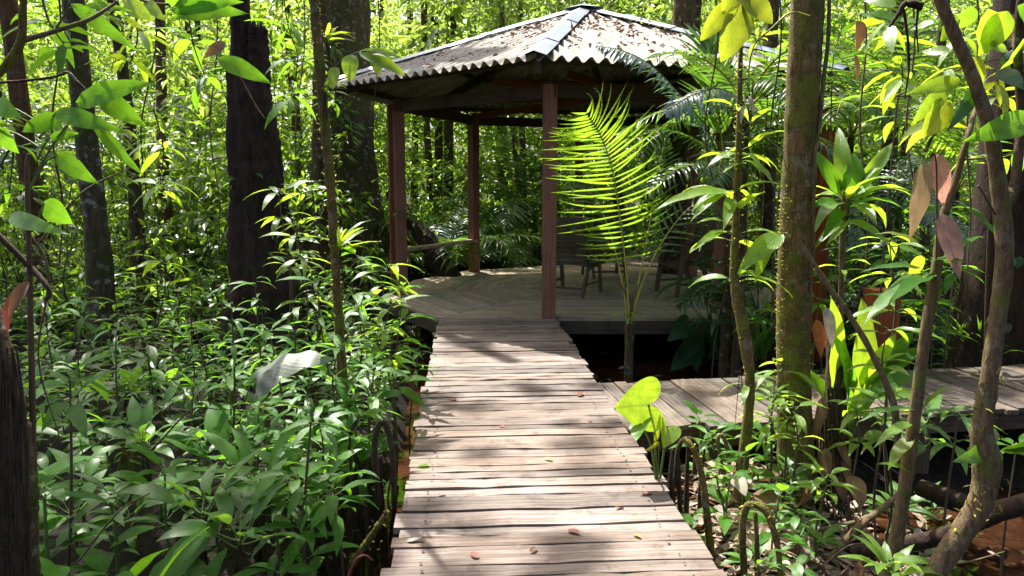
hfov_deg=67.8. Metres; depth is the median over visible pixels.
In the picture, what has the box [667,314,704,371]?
arum plant
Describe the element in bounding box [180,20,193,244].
forest tree
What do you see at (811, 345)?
herb
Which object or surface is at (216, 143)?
understory palm
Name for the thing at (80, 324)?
leafy sapling
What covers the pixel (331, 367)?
herb
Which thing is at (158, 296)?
herb
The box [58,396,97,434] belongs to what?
herb
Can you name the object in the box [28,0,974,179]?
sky
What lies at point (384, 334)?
leafy sapling
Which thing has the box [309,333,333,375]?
herb
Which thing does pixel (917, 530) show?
dry leaf
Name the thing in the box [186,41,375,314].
understory shrub
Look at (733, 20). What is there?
slender sapling
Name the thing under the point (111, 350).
herb
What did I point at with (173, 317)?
herb
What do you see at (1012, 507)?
log
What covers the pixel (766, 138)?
twig
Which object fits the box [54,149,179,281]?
understory shrub
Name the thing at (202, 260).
understory shrub
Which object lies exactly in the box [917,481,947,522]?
herb
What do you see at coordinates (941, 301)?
leafy sapling
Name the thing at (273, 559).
herb
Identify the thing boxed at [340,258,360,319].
herb
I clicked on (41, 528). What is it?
herb
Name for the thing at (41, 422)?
herb
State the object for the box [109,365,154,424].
herb
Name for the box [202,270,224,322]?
herb
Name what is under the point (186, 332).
herb
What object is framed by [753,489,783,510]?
dry leaf
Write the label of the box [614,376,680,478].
arum plant
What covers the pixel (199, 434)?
herb
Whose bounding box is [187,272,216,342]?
herb
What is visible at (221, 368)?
herb
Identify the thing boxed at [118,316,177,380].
herb
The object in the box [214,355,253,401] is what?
herb
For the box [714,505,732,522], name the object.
dry leaf
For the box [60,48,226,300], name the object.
understory shrub
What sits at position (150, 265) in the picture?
leafy sapling
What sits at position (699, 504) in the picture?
breathing root
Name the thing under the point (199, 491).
herb
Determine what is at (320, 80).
mossy sapling
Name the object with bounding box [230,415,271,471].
herb
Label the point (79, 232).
understory shrub
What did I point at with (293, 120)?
forest tree
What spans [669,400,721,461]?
herb
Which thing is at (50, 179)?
understory shrub
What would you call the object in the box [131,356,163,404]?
herb
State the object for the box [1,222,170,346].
understory shrub
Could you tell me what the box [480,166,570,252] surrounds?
understory shrub
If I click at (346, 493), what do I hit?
breathing root
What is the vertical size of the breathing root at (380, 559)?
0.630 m
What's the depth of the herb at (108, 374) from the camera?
6.31 m
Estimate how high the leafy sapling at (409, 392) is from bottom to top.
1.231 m
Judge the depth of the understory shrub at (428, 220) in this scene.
16.70 m
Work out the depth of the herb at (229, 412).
5.28 m
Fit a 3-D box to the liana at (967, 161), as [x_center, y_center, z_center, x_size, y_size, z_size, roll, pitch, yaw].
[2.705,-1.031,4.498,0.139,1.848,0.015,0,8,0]
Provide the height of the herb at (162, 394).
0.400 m
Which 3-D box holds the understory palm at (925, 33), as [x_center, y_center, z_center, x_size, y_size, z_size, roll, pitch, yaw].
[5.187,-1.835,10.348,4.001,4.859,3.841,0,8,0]
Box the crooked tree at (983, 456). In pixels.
[848,0,1023,575]
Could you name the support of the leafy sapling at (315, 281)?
on the ground
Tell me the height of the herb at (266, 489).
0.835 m
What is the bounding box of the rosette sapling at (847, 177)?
[814,127,909,322]
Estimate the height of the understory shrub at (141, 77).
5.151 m
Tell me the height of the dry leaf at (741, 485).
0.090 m
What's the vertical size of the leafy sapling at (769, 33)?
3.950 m
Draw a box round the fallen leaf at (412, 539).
[407,537,421,541]
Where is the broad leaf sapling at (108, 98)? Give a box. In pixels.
[0,79,155,558]
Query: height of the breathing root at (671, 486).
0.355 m
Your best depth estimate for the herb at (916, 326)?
8.55 m
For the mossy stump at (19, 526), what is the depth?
2.52 m
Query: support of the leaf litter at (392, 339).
on the ground
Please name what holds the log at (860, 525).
on the leaf litter at (846, 564)
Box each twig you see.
[12,210,60,441]
[38,167,131,243]
[76,492,150,563]
[159,407,220,441]
[240,77,264,118]
[764,136,783,153]
[825,543,895,563]
[896,59,997,96]
[957,551,1004,563]
[965,153,1012,160]
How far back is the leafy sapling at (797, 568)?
3.30 m
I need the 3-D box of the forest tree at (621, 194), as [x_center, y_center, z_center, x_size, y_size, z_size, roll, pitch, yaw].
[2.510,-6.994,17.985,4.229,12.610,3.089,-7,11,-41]
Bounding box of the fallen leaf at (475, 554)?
[471,552,478,557]
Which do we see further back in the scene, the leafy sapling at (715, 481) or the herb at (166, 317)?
the herb at (166, 317)
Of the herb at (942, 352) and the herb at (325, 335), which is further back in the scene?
the herb at (942, 352)
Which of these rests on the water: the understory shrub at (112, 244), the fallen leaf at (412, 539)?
the understory shrub at (112, 244)
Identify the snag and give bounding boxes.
[188,0,369,385]
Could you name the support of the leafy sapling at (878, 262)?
on the ground
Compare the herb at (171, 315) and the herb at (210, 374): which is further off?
the herb at (171, 315)
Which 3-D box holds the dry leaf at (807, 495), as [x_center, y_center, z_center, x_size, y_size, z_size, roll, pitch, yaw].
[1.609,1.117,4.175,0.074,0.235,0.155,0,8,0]
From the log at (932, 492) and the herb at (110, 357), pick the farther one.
the herb at (110, 357)
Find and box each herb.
[0,264,21,336]
[0,276,21,286]
[9,323,64,357]
[11,305,59,327]
[12,312,40,330]
[14,344,57,363]
[15,351,36,367]
[17,322,37,363]
[20,267,65,397]
[20,342,73,381]
[21,366,49,404]
[22,361,73,463]
[22,362,61,407]
[23,361,58,411]
[25,345,92,394]
[27,412,68,441]
[27,416,62,435]
[28,416,68,466]
[35,331,69,378]
[36,288,70,334]
[37,433,52,454]
[37,448,80,507]
[37,470,114,575]
[38,447,130,522]
[38,479,95,560]
[39,456,99,519]
[39,469,116,554]
[40,557,106,575]
[44,368,107,422]
[44,369,94,404]
[45,378,74,452]
[49,351,106,372]
[57,411,102,460]
[58,278,94,362]
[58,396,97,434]
[58,418,106,483]
[60,370,97,408]
[61,415,124,463]
[61,473,159,575]
[64,287,85,326]
[68,272,83,310]
[69,547,210,575]
[74,332,105,374]
[74,412,140,491]
[77,385,121,426]
[81,370,141,411]
[83,323,117,367]
[85,396,198,481]
[86,367,172,406]
[88,474,177,556]
[91,313,131,416]
[92,301,140,453]
[94,335,137,374]
[94,343,121,373]
[96,378,149,424]
[102,322,163,366]
[107,374,173,406]
[108,422,146,469]
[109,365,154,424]
[109,444,207,552]
[109,470,204,518]
[112,299,147,347]
[113,424,192,481]
[114,266,130,312]
[115,280,156,313]
[115,520,221,575]
[116,243,131,301]
[117,444,269,564]
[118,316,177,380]
[119,276,147,312]
[121,367,148,402]
[125,380,194,431]
[126,292,145,316]
[127,280,173,304]
[130,308,156,379]
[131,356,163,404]
[135,368,198,399]
[139,356,182,400]
[142,250,171,306]
[144,363,191,422]
[145,301,186,320]
[148,404,274,505]
[154,280,189,302]
[154,418,197,462]
[157,310,189,396]
[157,457,306,574]
[158,378,228,437]
[159,289,214,322]
[159,311,190,333]
[159,316,189,355]
[160,300,196,383]
[160,304,189,342]
[162,334,201,381]
[166,291,189,349]
[167,370,220,426]
[167,427,305,560]
[169,353,189,378]
[170,479,245,534]
[173,284,208,414]
[173,379,208,421]
[175,430,210,497]
[178,321,219,349]
[182,319,224,409]
[182,362,212,404]
[182,429,220,471]
[183,548,270,575]
[185,302,220,334]
[185,343,212,376]
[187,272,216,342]
[188,368,225,405]
[197,354,230,398]
[198,359,263,442]
[201,290,226,316]
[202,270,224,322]
[202,328,241,388]
[203,402,262,439]
[207,283,265,466]
[209,295,233,356]
[212,380,238,416]
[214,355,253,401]
[217,323,250,380]
[217,346,239,375]
[221,372,310,397]
[222,367,251,416]
[222,393,299,470]
[223,476,322,575]
[228,407,302,486]
[229,276,279,427]
[229,412,248,452]
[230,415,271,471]
[232,441,379,573]
[239,341,287,364]
[243,411,363,488]
[247,298,277,363]
[247,356,273,371]
[248,403,359,575]
[248,529,318,575]
[249,343,294,395]
[269,408,320,447]
[269,432,319,452]
[275,314,304,396]
[276,307,321,480]
[277,370,319,409]
[279,325,312,352]
[279,433,400,500]
[281,321,334,370]
[282,298,307,380]
[286,412,362,453]
[292,412,331,458]
[295,254,329,351]
[301,269,336,403]
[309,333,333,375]
[313,364,334,412]
[320,345,354,405]
[320,348,333,370]
[323,361,360,399]
[324,290,348,306]
[326,366,357,376]
[327,429,386,496]
[328,310,367,334]
[328,432,392,460]
[329,291,357,372]
[332,349,364,360]
[338,447,387,497]
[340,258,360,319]
[342,292,360,326]
[344,294,389,466]
[346,351,372,393]
[347,357,408,398]
[348,365,391,423]
[359,258,382,323]
[361,394,400,429]
[363,322,415,387]
[394,364,411,386]
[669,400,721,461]
[676,507,704,536]
[683,462,716,476]
[691,460,760,542]
[712,442,782,510]
[714,416,780,480]
[720,539,794,575]
[734,418,793,469]
[735,483,812,551]
[753,455,819,500]
[767,463,810,516]
[769,510,799,539]
[785,516,847,569]
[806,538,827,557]
[810,341,825,362]
[825,322,854,352]
[862,481,938,531]
[899,324,940,342]
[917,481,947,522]
[929,349,946,365]
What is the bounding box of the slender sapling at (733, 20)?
[655,0,790,502]
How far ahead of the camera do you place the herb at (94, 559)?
3.45 m
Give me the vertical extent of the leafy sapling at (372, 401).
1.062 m
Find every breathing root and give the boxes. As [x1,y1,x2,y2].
[116,452,125,480]
[120,443,132,484]
[125,407,138,471]
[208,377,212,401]
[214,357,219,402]
[221,486,232,557]
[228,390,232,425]
[264,396,270,452]
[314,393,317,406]
[331,483,339,529]
[332,536,338,566]
[344,446,348,528]
[344,474,355,555]
[347,530,354,574]
[348,431,353,529]
[348,475,355,575]
[348,493,358,571]
[352,436,359,531]
[354,492,367,565]
[356,453,375,546]
[356,530,365,575]
[360,519,365,553]
[364,492,372,575]
[371,541,374,575]
[374,457,379,564]
[377,549,383,568]
[379,455,383,556]
[379,457,385,555]
[379,540,382,575]
[385,527,388,567]
[389,485,398,546]
[668,449,675,505]
[676,458,682,512]
[683,444,689,512]
[697,449,705,509]
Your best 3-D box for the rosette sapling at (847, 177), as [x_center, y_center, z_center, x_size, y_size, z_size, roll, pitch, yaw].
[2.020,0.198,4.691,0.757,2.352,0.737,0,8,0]
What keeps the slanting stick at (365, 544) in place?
attached to the boardwalk at (506, 500)
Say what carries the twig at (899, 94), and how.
attached to the crooked tree at (983, 456)
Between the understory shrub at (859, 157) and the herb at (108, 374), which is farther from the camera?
the understory shrub at (859, 157)
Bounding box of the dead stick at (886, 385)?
[798,241,900,461]
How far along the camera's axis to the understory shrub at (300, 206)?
13.69 m
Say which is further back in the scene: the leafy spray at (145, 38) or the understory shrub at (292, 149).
the understory shrub at (292, 149)
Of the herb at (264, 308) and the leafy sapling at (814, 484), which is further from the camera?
the herb at (264, 308)
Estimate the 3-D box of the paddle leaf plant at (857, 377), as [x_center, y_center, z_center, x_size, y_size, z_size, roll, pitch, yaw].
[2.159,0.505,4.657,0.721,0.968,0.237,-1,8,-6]
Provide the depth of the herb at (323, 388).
6.38 m
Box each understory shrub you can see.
[0,13,177,318]
[0,32,39,300]
[0,45,37,283]
[0,68,156,310]
[0,103,72,325]
[0,128,22,295]
[0,147,83,332]
[0,147,130,302]
[0,148,177,314]
[0,151,202,326]
[0,241,85,316]
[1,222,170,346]
[7,8,83,247]
[7,203,180,295]
[52,204,149,271]
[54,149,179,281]
[56,109,196,296]
[57,142,188,280]
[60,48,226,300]
[75,74,201,237]
[75,139,214,302]
[87,0,212,306]
[98,75,318,328]
[99,101,226,329]
[105,125,224,285]
[106,128,178,281]
[106,179,226,279]
[110,208,190,277]
[113,219,315,305]
[114,145,316,303]
[124,19,223,255]
[136,83,226,281]
[145,147,226,291]
[150,207,218,273]
[153,209,226,273]
[160,229,224,276]
[166,50,229,286]
[174,195,228,280]
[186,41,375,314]
[225,6,326,272]
[277,123,333,266]
[282,136,339,280]
[284,174,437,330]
[287,175,369,289]
[289,169,310,223]
[299,211,351,271]
[305,42,418,292]
[409,210,464,263]
[466,155,528,226]
[479,174,557,260]
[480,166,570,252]
[480,211,541,267]
[489,228,541,267]
[608,177,662,237]
[608,193,660,251]
[625,208,658,245]
[770,213,863,285]
[776,232,858,292]
[825,191,909,339]
[826,123,909,311]
[827,251,914,305]
[828,118,880,283]
[828,229,864,297]
[846,137,957,343]
[847,161,960,314]
[896,260,961,342]
[901,267,961,327]
[930,220,968,266]
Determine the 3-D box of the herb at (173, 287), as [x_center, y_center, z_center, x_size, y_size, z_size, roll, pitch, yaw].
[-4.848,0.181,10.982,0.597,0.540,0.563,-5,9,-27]
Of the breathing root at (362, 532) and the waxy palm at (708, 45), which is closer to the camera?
the breathing root at (362, 532)
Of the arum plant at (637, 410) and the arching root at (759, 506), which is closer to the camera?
the arching root at (759, 506)
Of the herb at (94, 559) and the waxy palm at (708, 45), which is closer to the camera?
the herb at (94, 559)
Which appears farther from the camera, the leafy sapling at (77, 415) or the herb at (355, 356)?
the herb at (355, 356)
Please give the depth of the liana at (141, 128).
6.37 m
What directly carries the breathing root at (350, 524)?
on the ground
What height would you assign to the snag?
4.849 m
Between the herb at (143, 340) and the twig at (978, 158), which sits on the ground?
the herb at (143, 340)
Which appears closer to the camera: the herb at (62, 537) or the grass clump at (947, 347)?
the herb at (62, 537)
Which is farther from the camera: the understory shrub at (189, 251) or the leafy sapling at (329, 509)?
the understory shrub at (189, 251)
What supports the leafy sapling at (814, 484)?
on the ground
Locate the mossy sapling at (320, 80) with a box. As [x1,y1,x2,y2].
[305,0,350,491]
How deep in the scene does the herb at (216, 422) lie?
4.54 m
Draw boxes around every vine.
[0,71,94,114]
[0,232,51,300]
[748,11,809,108]
[809,0,830,300]
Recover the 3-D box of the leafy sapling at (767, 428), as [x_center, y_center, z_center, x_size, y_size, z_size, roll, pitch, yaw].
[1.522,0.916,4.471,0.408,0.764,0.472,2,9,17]
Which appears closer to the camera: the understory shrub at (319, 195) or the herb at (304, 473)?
the herb at (304, 473)
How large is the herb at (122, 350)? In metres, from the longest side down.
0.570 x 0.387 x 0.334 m
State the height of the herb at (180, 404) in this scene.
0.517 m
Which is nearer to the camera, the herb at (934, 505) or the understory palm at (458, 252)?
the herb at (934, 505)
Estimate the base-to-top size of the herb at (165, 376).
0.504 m
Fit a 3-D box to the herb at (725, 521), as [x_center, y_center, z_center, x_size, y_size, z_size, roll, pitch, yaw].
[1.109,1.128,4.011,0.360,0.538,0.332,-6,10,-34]
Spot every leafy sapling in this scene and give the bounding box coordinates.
[27,354,127,575]
[50,297,115,388]
[110,332,184,394]
[120,254,202,357]
[177,324,234,408]
[228,345,267,410]
[243,318,299,427]
[244,460,343,575]
[246,180,311,403]
[261,232,332,397]
[268,183,336,383]
[274,276,349,414]
[274,374,346,474]
[277,406,369,500]
[287,474,379,575]
[288,334,372,506]
[314,406,401,539]
[321,247,385,407]
[332,355,413,520]
[335,294,391,434]
[346,263,423,434]
[350,292,428,499]
[366,275,438,440]
[368,351,431,479]
[398,345,436,456]
[688,254,755,377]
[688,422,739,476]
[696,458,738,542]
[721,269,775,356]
[733,42,787,341]
[733,358,815,469]
[738,377,810,484]
[743,276,776,314]
[746,30,788,372]
[765,400,826,516]
[766,502,831,555]
[767,549,817,575]
[771,406,797,502]
[790,463,862,569]
[812,271,847,371]
[819,239,901,308]
[820,21,860,373]
[823,396,907,552]
[839,319,941,562]
[839,407,927,539]
[839,528,943,575]
[846,236,926,519]
[849,31,938,345]
[863,245,945,369]
[870,394,972,532]
[899,299,971,370]
[901,204,988,368]
[916,83,1015,343]
[920,408,1005,526]
[996,433,1023,575]
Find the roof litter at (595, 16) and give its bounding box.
[358,10,822,109]
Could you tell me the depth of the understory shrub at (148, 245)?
14.59 m
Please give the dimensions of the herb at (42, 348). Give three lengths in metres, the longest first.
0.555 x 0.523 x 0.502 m
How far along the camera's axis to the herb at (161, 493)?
3.57 m
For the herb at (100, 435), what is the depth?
5.15 m
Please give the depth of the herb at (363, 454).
4.45 m
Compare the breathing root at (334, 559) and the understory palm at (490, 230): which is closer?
the breathing root at (334, 559)
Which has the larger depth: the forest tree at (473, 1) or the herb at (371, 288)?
the forest tree at (473, 1)
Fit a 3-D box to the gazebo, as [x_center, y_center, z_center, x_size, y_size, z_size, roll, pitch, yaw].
[1.020,-1.506,11.250,7.185,5.165,7.328,0,8,0]
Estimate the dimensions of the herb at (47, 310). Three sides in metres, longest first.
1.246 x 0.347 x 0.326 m
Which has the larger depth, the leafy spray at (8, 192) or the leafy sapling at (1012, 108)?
the leafy sapling at (1012, 108)
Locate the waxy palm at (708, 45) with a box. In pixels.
[595,22,873,379]
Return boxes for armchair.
[556,217,602,297]
[581,211,629,278]
[654,215,714,296]
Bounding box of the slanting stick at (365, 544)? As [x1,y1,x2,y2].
[348,509,389,565]
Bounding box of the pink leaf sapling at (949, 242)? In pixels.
[857,107,980,575]
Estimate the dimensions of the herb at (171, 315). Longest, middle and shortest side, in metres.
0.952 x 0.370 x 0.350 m
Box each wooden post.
[811,92,837,361]
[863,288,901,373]
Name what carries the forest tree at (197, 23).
on the ground
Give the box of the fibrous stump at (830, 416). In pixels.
[812,307,861,521]
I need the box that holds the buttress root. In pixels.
[370,180,462,276]
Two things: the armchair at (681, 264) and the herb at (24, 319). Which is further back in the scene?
the armchair at (681, 264)
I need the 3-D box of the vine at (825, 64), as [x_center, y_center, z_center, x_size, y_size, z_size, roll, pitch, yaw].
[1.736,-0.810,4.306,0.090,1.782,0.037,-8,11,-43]
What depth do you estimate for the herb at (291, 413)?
5.44 m
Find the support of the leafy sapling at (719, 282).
on the ground
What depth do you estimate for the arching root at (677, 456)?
4.12 m
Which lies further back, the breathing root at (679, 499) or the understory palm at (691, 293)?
the understory palm at (691, 293)
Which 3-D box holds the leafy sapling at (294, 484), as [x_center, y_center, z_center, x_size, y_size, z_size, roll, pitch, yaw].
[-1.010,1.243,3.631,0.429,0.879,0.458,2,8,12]
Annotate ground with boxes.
[0,180,1023,575]
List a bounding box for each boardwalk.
[380,318,726,575]
[597,364,1023,473]
[604,228,659,267]
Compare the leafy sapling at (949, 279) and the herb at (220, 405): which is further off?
the leafy sapling at (949, 279)
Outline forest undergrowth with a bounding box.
[0,0,990,302]
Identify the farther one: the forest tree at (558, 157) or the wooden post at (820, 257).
the forest tree at (558, 157)
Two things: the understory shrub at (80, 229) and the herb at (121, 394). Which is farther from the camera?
the understory shrub at (80, 229)
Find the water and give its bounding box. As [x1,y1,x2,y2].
[365,325,1023,575]
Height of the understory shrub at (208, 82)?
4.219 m
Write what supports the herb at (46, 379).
on the ground
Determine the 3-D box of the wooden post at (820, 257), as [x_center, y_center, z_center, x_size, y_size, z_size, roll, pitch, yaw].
[3.558,-0.640,8.799,0.155,3.150,0.155,0,8,0]
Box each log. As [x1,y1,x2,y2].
[807,520,855,534]
[829,492,896,558]
[850,493,1023,556]
[915,479,967,512]
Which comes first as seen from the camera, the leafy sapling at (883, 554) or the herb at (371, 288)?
the leafy sapling at (883, 554)
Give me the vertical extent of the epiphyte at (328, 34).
0.362 m
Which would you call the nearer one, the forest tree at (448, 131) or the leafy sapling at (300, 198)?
the leafy sapling at (300, 198)
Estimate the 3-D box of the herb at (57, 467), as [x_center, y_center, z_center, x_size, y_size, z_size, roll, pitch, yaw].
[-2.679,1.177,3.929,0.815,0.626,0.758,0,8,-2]
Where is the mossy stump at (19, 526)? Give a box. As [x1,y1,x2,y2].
[0,281,40,575]
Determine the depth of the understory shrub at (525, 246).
15.21 m
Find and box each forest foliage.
[0,0,991,278]
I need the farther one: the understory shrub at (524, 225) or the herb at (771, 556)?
the understory shrub at (524, 225)
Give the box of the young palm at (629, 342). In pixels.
[543,83,722,382]
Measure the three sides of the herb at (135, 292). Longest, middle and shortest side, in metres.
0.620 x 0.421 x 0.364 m
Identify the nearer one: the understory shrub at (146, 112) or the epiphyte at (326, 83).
the epiphyte at (326, 83)
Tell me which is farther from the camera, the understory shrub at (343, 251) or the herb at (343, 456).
the understory shrub at (343, 251)
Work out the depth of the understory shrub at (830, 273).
11.81 m
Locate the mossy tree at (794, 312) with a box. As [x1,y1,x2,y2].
[774,0,861,540]
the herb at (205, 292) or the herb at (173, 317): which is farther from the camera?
the herb at (205, 292)
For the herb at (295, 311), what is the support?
on the ground
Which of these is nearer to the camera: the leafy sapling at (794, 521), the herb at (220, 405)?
the leafy sapling at (794, 521)
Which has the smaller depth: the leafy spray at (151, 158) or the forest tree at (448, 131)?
the leafy spray at (151, 158)
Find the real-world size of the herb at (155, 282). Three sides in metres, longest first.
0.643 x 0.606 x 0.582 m
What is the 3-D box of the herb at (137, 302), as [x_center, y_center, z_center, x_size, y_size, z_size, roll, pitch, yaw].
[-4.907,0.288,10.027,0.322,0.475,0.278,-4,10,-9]
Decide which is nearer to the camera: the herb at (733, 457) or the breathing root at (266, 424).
the herb at (733, 457)
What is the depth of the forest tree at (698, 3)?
15.31 m
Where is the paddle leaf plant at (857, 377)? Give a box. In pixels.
[810,295,916,439]
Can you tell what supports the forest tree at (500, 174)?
on the ground
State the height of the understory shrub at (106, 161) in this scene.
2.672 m
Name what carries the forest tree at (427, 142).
on the ground
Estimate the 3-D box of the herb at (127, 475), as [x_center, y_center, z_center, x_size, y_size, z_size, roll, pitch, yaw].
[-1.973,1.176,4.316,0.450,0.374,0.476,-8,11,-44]
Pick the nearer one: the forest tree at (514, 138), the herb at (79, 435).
the herb at (79, 435)
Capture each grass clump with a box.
[654,280,768,360]
[695,287,820,360]
[911,316,1007,360]
[935,294,1022,353]
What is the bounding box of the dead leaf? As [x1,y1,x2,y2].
[243,351,333,409]
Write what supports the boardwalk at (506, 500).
on the ground
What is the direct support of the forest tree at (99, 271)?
on the ground
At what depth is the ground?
5.63 m
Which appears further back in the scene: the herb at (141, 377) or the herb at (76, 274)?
the herb at (76, 274)
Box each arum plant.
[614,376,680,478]
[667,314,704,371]
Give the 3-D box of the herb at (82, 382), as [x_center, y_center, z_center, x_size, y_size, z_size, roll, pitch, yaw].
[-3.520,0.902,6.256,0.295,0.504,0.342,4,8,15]
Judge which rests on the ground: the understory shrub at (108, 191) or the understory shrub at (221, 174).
the understory shrub at (108, 191)
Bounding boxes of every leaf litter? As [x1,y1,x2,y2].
[18,293,682,407]
[370,351,968,440]
[646,445,999,575]
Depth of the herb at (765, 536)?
3.66 m
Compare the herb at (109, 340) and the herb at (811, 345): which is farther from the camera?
the herb at (811, 345)
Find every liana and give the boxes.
[51,0,62,268]
[140,0,156,255]
[209,18,219,287]
[295,0,305,274]
[372,0,380,274]
[704,0,718,268]
[769,0,781,332]
[859,0,868,274]
[906,9,915,180]
[965,0,979,268]
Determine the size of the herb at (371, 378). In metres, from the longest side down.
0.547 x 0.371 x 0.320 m
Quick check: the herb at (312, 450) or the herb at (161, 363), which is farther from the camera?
the herb at (161, 363)
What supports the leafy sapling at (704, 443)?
on the ground
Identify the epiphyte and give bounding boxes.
[321,220,376,284]
[322,77,350,136]
[325,23,351,78]
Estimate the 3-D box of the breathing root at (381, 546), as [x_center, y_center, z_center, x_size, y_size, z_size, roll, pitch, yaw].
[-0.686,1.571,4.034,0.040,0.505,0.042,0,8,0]
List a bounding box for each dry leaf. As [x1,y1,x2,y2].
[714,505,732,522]
[726,471,747,495]
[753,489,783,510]
[796,478,811,507]
[847,476,866,508]
[913,528,922,533]
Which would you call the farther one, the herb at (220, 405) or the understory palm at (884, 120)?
the understory palm at (884, 120)
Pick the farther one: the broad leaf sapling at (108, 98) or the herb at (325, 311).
the herb at (325, 311)
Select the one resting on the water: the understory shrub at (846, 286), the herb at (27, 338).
the understory shrub at (846, 286)
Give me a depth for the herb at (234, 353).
4.77 m
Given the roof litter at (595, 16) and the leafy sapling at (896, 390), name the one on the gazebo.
the roof litter at (595, 16)
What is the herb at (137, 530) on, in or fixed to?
on the ground
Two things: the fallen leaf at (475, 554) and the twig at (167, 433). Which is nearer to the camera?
the fallen leaf at (475, 554)
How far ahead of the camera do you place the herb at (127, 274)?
11.17 m
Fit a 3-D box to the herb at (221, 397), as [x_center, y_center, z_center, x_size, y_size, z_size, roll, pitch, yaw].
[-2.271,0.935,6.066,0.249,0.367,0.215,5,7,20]
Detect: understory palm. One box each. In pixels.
[0,98,160,305]
[113,132,293,288]
[364,198,541,278]
[382,205,498,266]
[413,137,635,263]
[415,201,558,267]
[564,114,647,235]
[600,39,871,377]
[654,276,776,377]
[672,38,964,152]
[700,74,976,307]
[732,0,988,280]
[747,155,969,287]
[854,147,977,309]
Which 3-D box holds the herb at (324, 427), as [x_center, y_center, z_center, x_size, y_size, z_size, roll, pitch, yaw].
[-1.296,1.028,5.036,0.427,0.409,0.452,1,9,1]
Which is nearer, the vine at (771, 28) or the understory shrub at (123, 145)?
the vine at (771, 28)
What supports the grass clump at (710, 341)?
on the ground
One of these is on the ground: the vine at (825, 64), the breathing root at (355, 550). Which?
the breathing root at (355, 550)
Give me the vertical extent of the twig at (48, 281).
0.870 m
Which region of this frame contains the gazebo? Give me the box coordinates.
[328,4,849,337]
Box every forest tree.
[0,0,55,328]
[0,78,17,273]
[61,0,120,350]
[107,0,154,315]
[125,15,135,107]
[155,0,179,292]
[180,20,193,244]
[195,21,208,225]
[281,0,303,230]
[297,0,390,292]
[310,0,332,306]
[371,0,381,181]
[375,0,388,205]
[407,1,417,209]
[421,0,434,215]
[431,5,442,221]
[442,2,456,238]
[463,0,476,205]
[495,20,508,232]
[499,5,521,249]
[517,0,526,259]
[556,0,562,215]
[613,2,624,249]
[646,0,659,228]
[658,0,694,273]
[684,0,701,266]
[709,31,720,251]
[754,0,778,285]
[756,44,764,231]
[869,0,904,287]
[916,0,949,288]
[945,0,1023,368]
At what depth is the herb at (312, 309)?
7.39 m
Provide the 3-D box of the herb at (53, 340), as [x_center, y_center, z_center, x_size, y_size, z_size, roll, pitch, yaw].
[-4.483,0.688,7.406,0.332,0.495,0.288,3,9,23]
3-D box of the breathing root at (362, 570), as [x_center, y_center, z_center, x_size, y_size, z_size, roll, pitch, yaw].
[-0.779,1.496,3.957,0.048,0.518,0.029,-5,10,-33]
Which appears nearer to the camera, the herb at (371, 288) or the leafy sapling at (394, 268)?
the leafy sapling at (394, 268)
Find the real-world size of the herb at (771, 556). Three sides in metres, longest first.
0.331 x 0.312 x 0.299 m
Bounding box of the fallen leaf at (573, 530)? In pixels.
[568,528,579,531]
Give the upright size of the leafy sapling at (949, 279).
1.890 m
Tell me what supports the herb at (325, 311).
on the ground
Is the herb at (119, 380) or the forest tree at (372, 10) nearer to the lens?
the herb at (119, 380)
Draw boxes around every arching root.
[371,419,396,506]
[673,436,698,486]
[682,437,716,564]
[716,433,730,473]
[732,501,783,575]
[753,511,759,575]
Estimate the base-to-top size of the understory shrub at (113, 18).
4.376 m
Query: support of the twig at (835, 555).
on the ground
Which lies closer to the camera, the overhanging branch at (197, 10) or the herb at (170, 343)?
the overhanging branch at (197, 10)
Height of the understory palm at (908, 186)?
2.395 m
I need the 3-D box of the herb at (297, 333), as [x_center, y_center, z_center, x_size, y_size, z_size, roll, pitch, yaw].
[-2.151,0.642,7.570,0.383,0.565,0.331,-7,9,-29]
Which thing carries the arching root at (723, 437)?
on the leaf litter at (846, 564)
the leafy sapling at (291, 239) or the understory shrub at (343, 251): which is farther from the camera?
the understory shrub at (343, 251)
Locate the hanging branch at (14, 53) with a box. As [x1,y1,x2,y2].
[0,0,115,77]
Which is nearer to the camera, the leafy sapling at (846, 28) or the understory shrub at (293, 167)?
the leafy sapling at (846, 28)
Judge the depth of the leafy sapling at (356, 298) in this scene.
5.10 m
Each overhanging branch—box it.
[71,0,272,84]
[324,48,404,88]
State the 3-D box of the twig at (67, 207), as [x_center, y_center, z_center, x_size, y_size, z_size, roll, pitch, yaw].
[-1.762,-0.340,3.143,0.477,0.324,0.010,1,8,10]
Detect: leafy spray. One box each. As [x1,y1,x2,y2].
[0,0,114,77]
[0,141,65,203]
[84,18,180,87]
[129,109,197,210]
[149,20,228,112]
[245,0,329,127]
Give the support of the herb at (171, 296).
on the ground
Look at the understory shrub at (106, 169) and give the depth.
9.01 m
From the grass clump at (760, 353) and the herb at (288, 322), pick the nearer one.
the herb at (288, 322)
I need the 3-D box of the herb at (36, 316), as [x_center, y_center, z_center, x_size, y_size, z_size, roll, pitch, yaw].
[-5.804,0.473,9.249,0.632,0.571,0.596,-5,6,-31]
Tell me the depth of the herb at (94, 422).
5.59 m
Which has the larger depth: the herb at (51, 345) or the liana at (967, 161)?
the herb at (51, 345)
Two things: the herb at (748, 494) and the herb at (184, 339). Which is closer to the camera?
the herb at (748, 494)
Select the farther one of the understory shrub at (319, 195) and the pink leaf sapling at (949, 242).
the understory shrub at (319, 195)
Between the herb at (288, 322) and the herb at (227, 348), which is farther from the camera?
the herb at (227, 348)
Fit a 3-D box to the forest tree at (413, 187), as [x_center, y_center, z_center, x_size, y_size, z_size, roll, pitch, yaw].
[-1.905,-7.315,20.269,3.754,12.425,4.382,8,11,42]

